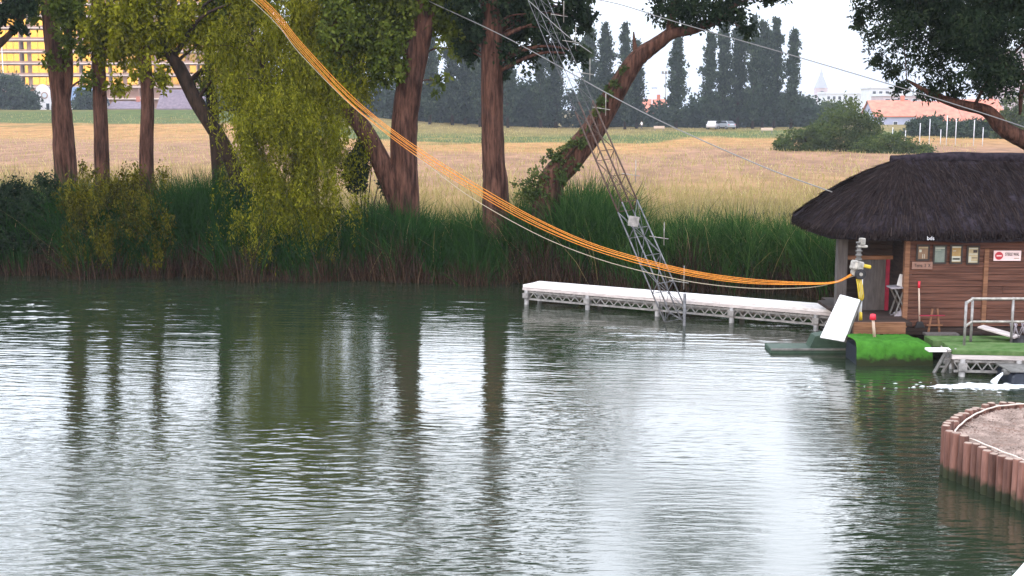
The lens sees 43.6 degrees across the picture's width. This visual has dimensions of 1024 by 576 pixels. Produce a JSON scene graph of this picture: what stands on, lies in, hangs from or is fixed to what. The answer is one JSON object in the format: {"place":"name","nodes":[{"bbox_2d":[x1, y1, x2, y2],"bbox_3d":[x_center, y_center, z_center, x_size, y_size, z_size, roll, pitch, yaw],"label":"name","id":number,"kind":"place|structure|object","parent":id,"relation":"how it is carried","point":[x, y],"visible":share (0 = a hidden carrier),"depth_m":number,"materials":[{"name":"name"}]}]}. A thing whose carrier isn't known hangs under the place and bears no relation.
{"place":"outdoors","nodes":[
{"label":"outdoors","id":0,"kind":"place"},
{"bbox_2d":[0,273,1023,575],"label":"lake water","id":1,"kind":"structure","parent":0,"point":[192,427],"depth_m":19.36,"materials":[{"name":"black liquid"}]},
{"bbox_2d":[528,0,686,325],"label":"lattice mast","id":2,"kind":"object","parent":1,"relation":"in","point":[633,222],"visible":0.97,"depth_m":31.45,"materials":[{"name":"metal"}]},
{"bbox_2d":[429,1,831,191],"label":"stay cable","id":3,"kind":"object","parent":2,"relation":"attached to","point":[637,109],"visible":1,"depth_m":31.88,"materials":[{"name":"grey metal"}]},
{"bbox_2d":[599,0,1023,126],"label":"stay cable","id":4,"kind":"object","parent":2,"relation":"attached to","point":[819,63],"visible":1,"depth_m":30.78,"materials":[{"name":"grey metal"}]},
{"bbox_2d":[522,281,831,330],"bbox_3d":[4.011,1.104,31.046,8.226,1.904,0.910,5,9,31],"label":"long dock","id":5,"kind":"object","parent":1,"relation":"in","point":[742,306],"visible":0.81,"depth_m":30.68,"materials":[{"name":"metal"}]},
{"bbox_2d":[765,331,847,352],"bbox_3d":[6.189,1.097,26.512,1.778,0.490,0.670,0,8,0],"label":"dark raft","id":6,"kind":"object","parent":1,"relation":"on","point":[815,343],"visible":0.58,"depth_m":26.32,"materials":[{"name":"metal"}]},
{"bbox_2d":[820,295,861,342],"bbox_3d":[6.748,0.604,25.886,0.950,0.947,0.536,-6,10,-38],"label":"white board","id":7,"kind":"object","parent":6,"relation":"on","point":[839,323],"visible":1,"depth_m":25.75,"materials":[{"name":"paint"}]},
{"bbox_2d":[846,333,932,365],"bbox_3d":[7.455,1.362,25.382,1.476,0.783,1.000,0,8,0],"label":"carpet float","id":8,"kind":"object","parent":1,"relation":"on","point":[864,349],"visible":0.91,"depth_m":24.95,"materials":[{"name":"green carpet"}]},
{"bbox_2d":[895,382,1023,392],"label":"foam","id":9,"kind":"object","parent":1,"relation":"on","point":[994,386],"visible":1,"depth_m":23.02,"materials":[{"name":"white"}]},
{"bbox_2d":[924,336,1009,360],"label":"carpet walkway","id":10,"kind":"structure","parent":1,"relation":"in","point":[933,341],"depth_m":25.43,"materials":[{"name":"carpet"}]},
{"bbox_2d":[922,332,959,335],"bbox_3d":[8.708,0.939,25.989,0.674,0.050,0.250,0,8,0],"label":"step plank","id":11,"kind":"object","parent":10,"relation":"on","point":[940,333],"visible":1,"depth_m":25.93,"materials":[{"name":"grey wood"}]},
{"bbox_2d":[977,325,1019,338],"bbox_3d":[9.668,0.868,25.423,0.754,0.159,0.300,7,11,41],"label":"white plank","id":12,"kind":"object","parent":10,"relation":"on","point":[995,330],"visible":1,"depth_m":25.39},
{"bbox_2d":[939,401,1023,512],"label":"pile wall","id":13,"kind":"structure","parent":1,"relation":"in","point":[978,467],"depth_m":16.87,"materials":[{"name":"brown wood"}]},
{"bbox_2d":[957,408,1023,458],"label":"gravel bed","id":14,"kind":"object","parent":13,"relation":"in","point":[1003,429],"visible":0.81,"depth_m":17.77,"materials":[{"name":"beige gravel"}]},
{"bbox_2d":[941,341,1023,376],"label":"dock","id":15,"kind":"object","parent":1,"relation":"in","point":[978,353],"visible":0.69,"depth_m":23.89,"materials":[{"name":"carpet"}]},
{"bbox_2d":[925,347,955,372],"bbox_3d":[8.079,1.489,24.246,0.536,0.783,0.505,0,8,0],"label":"boarding ladder","id":16,"kind":"object","parent":15,"relation":"attached to","point":[945,350],"visible":0.83,"depth_m":24.11,"materials":[{"name":"metal"}]},
{"bbox_2d":[963,297,1023,344],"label":"hand railing","id":17,"kind":"object","parent":15,"relation":"on","point":[972,321],"visible":0.93,"depth_m":24.82,"materials":[{"name":"metal"}]},
{"bbox_2d":[994,363,1023,384],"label":"pump float","id":18,"kind":"object","parent":1,"relation":"on","point":[1013,373],"visible":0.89,"depth_m":23.34,"materials":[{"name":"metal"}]},
{"bbox_2d":[0,109,1023,296],"bbox_3d":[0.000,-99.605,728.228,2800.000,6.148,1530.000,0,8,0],"label":"ground","id":19,"kind":"structure","parent":0,"point":[43,126],"depth_m":119.71,"materials":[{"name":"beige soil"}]},
{"bbox_2d":[0,0,43,48],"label":"overhanging tree","id":20,"kind":"object","parent":19,"relation":"on","point":[16,11],"visible":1,"depth_m":36.56,"materials":[{"name":"green plant"}]},
{"bbox_2d":[0,70,45,109],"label":"distant tree","id":21,"kind":"object","parent":19,"relation":"on","point":[18,94],"visible":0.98,"depth_m":271.15,"materials":[{"name":"green plant"}]},
{"bbox_2d":[0,169,65,257],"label":"dark bush","id":22,"kind":"object","parent":19,"relation":"on","point":[10,192],"visible":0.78,"depth_m":38.11,"materials":[{"name":"green plant"}]},
{"bbox_2d":[35,84,50,109],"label":"white house","id":23,"kind":"structure","parent":19,"relation":"on","point":[43,89],"depth_m":286.75,"materials":[{"name":"grey"}]},
{"bbox_2d":[25,0,98,197],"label":"tall tree","id":24,"kind":"object","parent":19,"relation":"on","point":[56,16],"visible":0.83,"depth_m":39.18,"materials":[{"name":"green plant"}]},
{"bbox_2d":[71,88,108,109],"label":"distant tree","id":25,"kind":"object","parent":19,"relation":"on","point":[84,101],"visible":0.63,"depth_m":279.38,"materials":[{"name":"green plant"}]},
{"bbox_2d":[72,0,154,194],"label":"tall tree","id":26,"kind":"object","parent":19,"relation":"on","point":[103,32],"visible":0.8,"depth_m":38.54,"materials":[{"name":"green plant"}]},
{"bbox_2d":[51,159,177,276],"bbox_3d":[-11.694,-1.885,37.757,3.895,3.855,1.770,0,8,0],"label":"willow bush","id":27,"kind":"object","parent":19,"relation":"on","point":[113,192],"visible":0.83,"depth_m":37.44,"materials":[{"name":"green plant"}]},
{"bbox_2d":[107,96,140,108],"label":"annex house","id":28,"kind":"structure","parent":19,"relation":"on","point":[136,104],"depth_m":295.27,"materials":[{"name":"grey"}]},
{"bbox_2d":[0,0,254,108],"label":"apartment building","id":29,"kind":"structure","parent":19,"relation":"on","point":[22,55],"depth_m":336.25,"materials":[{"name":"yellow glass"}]},
{"bbox_2d":[0,54,27,60],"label":"window","id":30,"kind":"structure","parent":29,"relation":"in","point":[6,57],"depth_m":336.32,"materials":[{"name":"yellow glass"}]},
{"bbox_2d":[1,66,27,72],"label":"window","id":31,"kind":"structure","parent":29,"relation":"in","point":[10,68],"depth_m":336.73,"materials":[{"name":"yellow glass"}]},
{"bbox_2d":[2,42,26,48],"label":"window","id":32,"kind":"structure","parent":29,"relation":"in","point":[10,45],"depth_m":335.91,"materials":[{"name":"yellow glass"}]},
{"bbox_2d":[31,42,44,48],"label":"window","id":33,"kind":"structure","parent":29,"relation":"in","point":[34,45],"depth_m":335.91,"materials":[{"name":"yellow glass"}]},
{"bbox_2d":[33,77,48,84],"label":"window","id":34,"kind":"structure","parent":29,"relation":"in","point":[36,81],"depth_m":337.15,"materials":[{"name":"yellow glass"}]},
{"bbox_2d":[113,0,191,205],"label":"tall tree","id":35,"kind":"object","parent":19,"relation":"on","point":[152,40],"visible":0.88,"depth_m":38.35,"materials":[{"name":"green plant"}]},
{"bbox_2d":[156,90,205,109],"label":"white house","id":36,"kind":"structure","parent":19,"relation":"on","point":[176,100],"depth_m":286.37,"materials":[{"name":"grey"}]},
{"bbox_2d":[149,0,259,206],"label":"leaning tree","id":37,"kind":"object","parent":19,"relation":"on","point":[183,20],"visible":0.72,"depth_m":38.47,"materials":[{"name":"green plant"}]},
{"bbox_2d":[190,0,281,191],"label":"tall tree","id":38,"kind":"object","parent":19,"relation":"on","point":[214,152],"visible":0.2,"depth_m":39.31,"materials":[{"name":"green plant"}]},
{"bbox_2d":[212,152,286,194],"bbox_3d":[-8.020,-2.562,39.657,2.463,3.460,1.166,1,8,9],"label":"young bush","id":39,"kind":"object","parent":19,"relation":"on","point":[224,173],"visible":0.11,"depth_m":39.43,"materials":[{"name":"green plant"}]},
{"bbox_2d":[194,0,385,275],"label":"willow tree","id":40,"kind":"object","parent":19,"relation":"on","point":[292,104],"visible":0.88,"depth_m":37.34,"materials":[{"name":"green plant"}]},
{"bbox_2d":[338,139,385,214],"bbox_3d":[-4.379,-2.643,38.757,1.864,3.853,1.381,4,9,28],"label":"dark bush","id":41,"kind":"object","parent":19,"relation":"on","point":[356,184],"visible":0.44,"depth_m":38.57,"materials":[{"name":"green plant"}]},
{"bbox_2d":[310,0,465,224],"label":"tall tree","id":42,"kind":"object","parent":19,"relation":"on","point":[405,30],"visible":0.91,"depth_m":37.62,"materials":[{"name":"green plant"}]},
{"bbox_2d":[1,184,828,284],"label":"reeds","id":43,"kind":"object","parent":19,"relation":"on","point":[543,240],"visible":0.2,"depth_m":36.41,"materials":[{"name":"plant"}]},
{"bbox_2d":[0,161,835,299],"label":"reed bed","id":44,"kind":"object","parent":19,"relation":"on","point":[191,211],"visible":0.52,"depth_m":36.90,"materials":[{"name":"green plant"}]},
{"bbox_2d":[420,36,444,124],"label":"poplar tree","id":45,"kind":"object","parent":19,"relation":"on","point":[432,65],"visible":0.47,"depth_m":242.25,"materials":[{"name":"green plant"}]},
{"bbox_2d":[437,26,463,124],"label":"poplar tree","id":46,"kind":"object","parent":19,"relation":"on","point":[452,99],"visible":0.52,"depth_m":247.01,"materials":[{"name":"green plant"}]},
{"bbox_2d":[456,13,474,124],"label":"poplar tree","id":47,"kind":"object","parent":19,"relation":"on","point":[466,109],"visible":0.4,"depth_m":252.06,"materials":[{"name":"green plant"}]},
{"bbox_2d":[468,3,480,126],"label":"poplar tree","id":48,"kind":"object","parent":19,"relation":"on","point":[475,89],"visible":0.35,"depth_m":242.22,"materials":[{"name":"green plant"}]},
{"bbox_2d":[0,113,976,197],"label":"stubble","id":49,"kind":"object","parent":19,"relation":"on","point":[847,168],"visible":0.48,"depth_m":100.42,"materials":[{"name":"beige plant"}]},
{"bbox_2d":[503,27,522,127],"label":"poplar tree","id":50,"kind":"object","parent":19,"relation":"on","point":[510,95],"visible":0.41,"depth_m":242.73,"materials":[{"name":"green plant"}]},
{"bbox_2d":[443,0,601,243],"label":"tall tree","id":51,"kind":"object","parent":19,"relation":"on","point":[519,19],"visible":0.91,"depth_m":36.90,"materials":[{"name":"green plant"}]},
{"bbox_2d":[529,43,553,127],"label":"poplar tree","id":52,"kind":"object","parent":19,"relation":"on","point":[541,98],"visible":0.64,"depth_m":247.46,"materials":[{"name":"green plant"}]},
{"bbox_2d":[545,30,567,127],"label":"poplar tree","id":53,"kind":"object","parent":19,"relation":"on","point":[555,106],"visible":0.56,"depth_m":252.64,"materials":[{"name":"green plant"}]},
{"bbox_2d":[331,69,827,127],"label":"wood","id":54,"kind":"object","parent":19,"relation":"on","point":[524,110],"visible":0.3,"depth_m":261.50,"materials":[{"name":"green plant"}]},
{"bbox_2d":[574,27,606,122],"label":"poplar tree","id":55,"kind":"object","parent":19,"relation":"on","point":[588,41],"visible":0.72,"depth_m":241.92,"materials":[{"name":"green plant"}]},
{"bbox_2d":[595,21,617,95],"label":"poplar tree","id":56,"kind":"object","parent":19,"relation":"on","point":[605,45],"visible":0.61,"depth_m":246.38,"materials":[{"name":"green plant"}]},
{"bbox_2d":[618,21,636,128],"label":"poplar tree","id":57,"kind":"object","parent":19,"relation":"on","point":[626,49],"visible":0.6,"depth_m":242.11,"materials":[{"name":"green plant"}]},
{"bbox_2d":[629,38,648,128],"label":"poplar tree","id":58,"kind":"object","parent":19,"relation":"on","point":[638,90],"visible":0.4,"depth_m":247.69,"materials":[{"name":"green plant"}]},
{"bbox_2d":[642,95,666,112],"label":"red roofed house","id":59,"kind":"structure","parent":19,"relation":"on","point":[649,101],"depth_m":310.59,"materials":[{"name":"grey"}]},
{"bbox_2d":[530,0,792,247],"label":"leaning tree","id":60,"kind":"object","parent":19,"relation":"on","point":[693,12],"visible":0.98,"depth_m":36.45,"materials":[{"name":"green plant"}]},
{"bbox_2d":[509,64,629,231],"bbox_3d":[1.635,-3.420,36.902,3.473,5.972,1.032,0,8,0],"label":"ivy","id":61,"kind":"object","parent":60,"relation":"attached to","point":[554,157],"visible":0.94,"depth_m":36.68,"materials":[{"name":"green plant"}]},
{"bbox_2d":[660,36,690,128],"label":"poplar tree","id":62,"kind":"object","parent":19,"relation":"on","point":[678,72],"visible":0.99,"depth_m":242.20,"materials":[{"name":"green plant"}]},
{"bbox_2d":[696,32,721,127],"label":"poplar tree","id":63,"kind":"object","parent":19,"relation":"on","point":[710,73],"visible":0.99,"depth_m":242.03,"materials":[{"name":"green plant"}]},
{"bbox_2d":[715,21,738,127],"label":"poplar tree","id":64,"kind":"object","parent":19,"relation":"on","point":[726,77],"visible":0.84,"depth_m":245.93,"materials":[{"name":"green plant"}]},
{"bbox_2d":[718,121,735,128],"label":"parked car","id":65,"kind":"object","parent":19,"relation":"on","point":[727,124],"visible":0.96,"depth_m":234.75,"materials":[{"name":"grey metal"}]},
{"bbox_2d":[729,15,749,128],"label":"poplar tree","id":66,"kind":"object","parent":19,"relation":"on","point":[739,50],"visible":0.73,"depth_m":249.64,"materials":[{"name":"green plant"}]},
{"bbox_2d":[743,12,765,128],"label":"poplar tree","id":67,"kind":"object","parent":19,"relation":"on","point":[751,96],"visible":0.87,"depth_m":242.27,"materials":[{"name":"green plant"}]},
{"bbox_2d":[748,18,776,128],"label":"poplar tree","id":68,"kind":"object","parent":19,"relation":"on","point":[766,36],"visible":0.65,"depth_m":245.94,"materials":[{"name":"green plant"}]},
{"bbox_2d":[768,16,786,127],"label":"poplar tree","id":69,"kind":"object","parent":19,"relation":"on","point":[777,59],"visible":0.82,"depth_m":249.66,"materials":[{"name":"green plant"}]},
{"bbox_2d":[779,26,805,128],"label":"poplar tree","id":70,"kind":"object","parent":19,"relation":"on","point":[792,96],"visible":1,"depth_m":242.29,"materials":[{"name":"green plant"}]},
{"bbox_2d":[771,121,838,151],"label":"bush","id":71,"kind":"object","parent":19,"relation":"on","point":[785,142],"visible":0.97,"depth_m":120.38,"materials":[{"name":"green plant"}]},
{"bbox_2d":[804,68,827,102],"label":"church","id":72,"kind":"structure","parent":19,"relation":"on","point":[820,85],"depth_m":689.16,"materials":[{"name":"grey"}]},
{"bbox_2d":[817,98,850,122],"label":"distant tree","id":73,"kind":"object","parent":19,"relation":"on","point":[826,104],"visible":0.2,"depth_m":296.04,"materials":[{"name":"green plant"}]},
{"bbox_2d":[817,92,860,112],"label":"block","id":74,"kind":"structure","parent":19,"relation":"on","point":[836,96],"depth_m":514.27,"materials":[{"name":"grey"}]},
{"bbox_2d":[797,90,887,151],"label":"round bush","id":75,"kind":"object","parent":19,"relation":"on","point":[853,116],"visible":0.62,"depth_m":121.59,"materials":[{"name":"green plant"}]},
{"bbox_2d":[859,86,911,112],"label":"office block","id":76,"kind":"structure","parent":19,"relation":"on","point":[866,92],"depth_m":464.69,"materials":[{"name":"grey"}]},
{"bbox_2d":[861,95,917,124],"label":"red roofed house","id":77,"kind":"structure","parent":19,"relation":"on","point":[902,111],"depth_m":299.29,"materials":[{"name":"grey"}]},
{"bbox_2d":[847,129,938,153],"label":"bush","id":78,"kind":"object","parent":19,"relation":"on","point":[894,142],"visible":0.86,"depth_m":116.25,"materials":[{"name":"green plant"}]},
{"bbox_2d":[870,94,926,100],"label":"office block","id":79,"kind":"structure","parent":19,"relation":"on","point":[888,97],"depth_m":425.37,"materials":[{"name":"grey"}]},
{"bbox_2d":[788,152,1023,340],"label":"thatched hut","id":80,"kind":"object","parent":19,"relation":"on","point":[894,210],"visible":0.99,"depth_m":26.64,"materials":[{"name":"plant"}]},
{"bbox_2d":[849,238,870,320],"bbox_3d":[7.060,-0.172,25.972,0.427,1.694,0.298,0,8,0],"label":"rope winch","id":81,"kind":"object","parent":80,"relation":"on","point":[857,265],"visible":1,"depth_m":25.85,"materials":[{"name":"grey metal"}]},
{"bbox_2d":[255,0,851,284],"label":"yellow rope","id":82,"kind":"object","parent":81,"relation":"attached to","point":[536,226],"visible":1,"depth_m":30.54,"materials":[{"name":"fabric"}]},
{"bbox_2d":[258,0,850,284],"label":"yellow rope","id":83,"kind":"object","parent":81,"relation":"attached to","point":[512,211],"visible":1,"depth_m":31.05,"materials":[{"name":"fabric"}]},
{"bbox_2d":[260,0,851,283],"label":"yellow rope","id":84,"kind":"object","parent":81,"relation":"attached to","point":[490,196],"visible":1,"depth_m":31.57,"materials":[{"name":"fabric"}]},
{"bbox_2d":[251,0,852,288],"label":"thin rope","id":85,"kind":"object","parent":84,"relation":"hanging from","point":[539,235],"visible":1,"depth_m":30.41,"materials":[{"name":"beige"}]},
{"bbox_2d":[262,0,850,283],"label":"yellow rope","id":86,"kind":"object","parent":81,"relation":"attached to","point":[520,211],"visible":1,"depth_m":30.92,"materials":[{"name":"fabric"}]},
{"bbox_2d":[266,1,849,282],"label":"yellow rope","id":87,"kind":"object","parent":81,"relation":"attached to","point":[538,219],"visible":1,"depth_m":30.53,"materials":[{"name":"fabric"}]},
{"bbox_2d":[856,279,863,319],"bbox_3d":[7.052,0.236,25.978,0.166,0.844,0.104,0,8,0],"label":"yellow hose","id":88,"kind":"object","parent":81,"relation":"hanging from","point":[860,297],"visible":0.94,"depth_m":25.92,"materials":[{"name":"yellow plastic"}]},
{"bbox_2d":[858,260,885,309],"bbox_3d":[7.700,-0.069,27.381,0.547,1.095,0.040,0,8,0],"label":"door","id":89,"kind":"structure","parent":80,"relation":"in","point":[874,280],"depth_m":27.37,"materials":[{"name":"grey wood"}]},
{"bbox_2d":[886,274,911,314],"bbox_3d":[8.097,0.098,26.778,0.434,0.964,0.408,0,8,0],"label":"folding chair","id":90,"kind":"object","parent":80,"relation":"on","point":[894,287],"visible":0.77,"depth_m":26.70,"materials":[{"name":"grey metal"}]},
{"bbox_2d":[915,281,924,327],"bbox_3d":[8.438,0.341,26.462,0.204,0.962,0.146,0,8,0],"label":"broom","id":91,"kind":"object","parent":80,"relation":"on","point":[919,324],"visible":1,"depth_m":26.45,"materials":[{"name":"white wood"}]},
{"bbox_2d":[912,262,932,268],"bbox_3d":[8.473,-0.464,26.437,0.422,0.155,0.039,0,8,0],"label":"name board","id":92,"kind":"object","parent":80,"relation":"attached to","point":[922,265],"visible":1,"depth_m":26.43,"materials":[{"name":"brown wood"}]},
{"bbox_2d":[916,245,929,260],"bbox_3d":[8.477,-0.728,26.406,0.271,0.332,0.035,0,8,0],"label":"framed poster","id":93,"kind":"object","parent":80,"relation":"attached to","point":[922,252],"visible":1,"depth_m":26.40,"materials":[{"name":"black paper"}]},
{"bbox_2d":[919,308,944,331],"bbox_3d":[8.636,0.731,26.351,0.520,0.624,0.065,0,8,0],"label":"wooden trestle","id":94,"kind":"object","parent":80,"relation":"on","point":[938,324],"visible":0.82,"depth_m":26.32,"materials":[{"name":"brown wood"}]},
{"bbox_2d":[932,245,946,263],"bbox_3d":[8.825,-0.695,26.411,0.278,0.398,0.035,0,8,0],"label":"framed poster","id":95,"kind":"object","parent":80,"relation":"attached to","point":[939,254],"visible":1,"depth_m":26.40,"materials":[{"name":"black paper"}]},
{"bbox_2d":[949,245,962,263],"bbox_3d":[9.166,-0.695,26.411,0.256,0.398,0.035,0,8,0],"label":"framed poster","id":96,"kind":"object","parent":80,"relation":"attached to","point":[956,254],"visible":1,"depth_m":26.40,"materials":[{"name":"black paper"}]},
{"bbox_2d":[966,246,979,264],"bbox_3d":[9.513,-0.679,26.413,0.266,0.387,0.035,0,8,0],"label":"framed poster","id":97,"kind":"object","parent":80,"relation":"attached to","point":[972,255],"visible":1,"depth_m":26.41,"materials":[{"name":"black paper"}]},
{"bbox_2d":[993,251,1020,260],"bbox_3d":[10.218,-0.666,26.402,0.560,0.210,0.032,0,8,0],"label":"warning sign","id":98,"kind":"object","parent":80,"relation":"attached to","point":[1007,256],"visible":1,"depth_m":26.39,"materials":[{"name":"white plastic"}]},
{"bbox_2d":[899,111,958,136],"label":"distant tree","id":99,"kind":"object","parent":19,"relation":"on","point":[935,124],"visible":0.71,"depth_m":186.97,"materials":[{"name":"green plant"}]},
{"bbox_2d":[846,0,1023,149],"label":"broad tree","id":100,"kind":"object","parent":19,"relation":"on","point":[974,34],"visible":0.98,"depth_m":30.57,"materials":[{"name":"green plant"}]},
{"bbox_2d":[911,101,962,121],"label":"red roofed house","id":101,"kind":"structure","parent":19,"relation":"on","point":[939,108],"depth_m":310.40,"materials":[{"name":"grey"}]},
{"bbox_2d":[938,116,992,137],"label":"distant tree","id":102,"kind":"object","parent":19,"relation":"on","point":[963,129],"visible":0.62,"depth_m":176.52,"materials":[{"name":"green plant"}]},
{"bbox_2d":[957,99,1001,120],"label":"red roofed house","id":103,"kind":"structure","parent":19,"relation":"on","point":[965,114],"depth_m":320.08,"materials":[{"name":"grey"}]},
{"bbox_2d":[983,91,1023,138],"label":"distant tree","id":104,"kind":"object","parent":19,"relation":"on","point":[1008,114],"visible":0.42,"depth_m":168.16,"materials":[{"name":"green plant"}]},
{"bbox_2d":[993,49,1023,110],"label":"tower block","id":105,"kind":"structure","parent":19,"relation":"on","point":[1013,86],"depth_m":415.14,"materials":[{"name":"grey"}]},
{"bbox_2d":[265,0,1023,109],"label":"sky","id":106,"kind":"structure","parent":0,"point":[822,25],"materials":[{"name":"white"}]},
{"bbox_2d":[1010,323,1023,342],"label":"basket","id":107,"kind":"object","parent":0,"point":[1020,339],"visible":0.52,"depth_m":25.15,"materials":[{"name":"grey plastic"}]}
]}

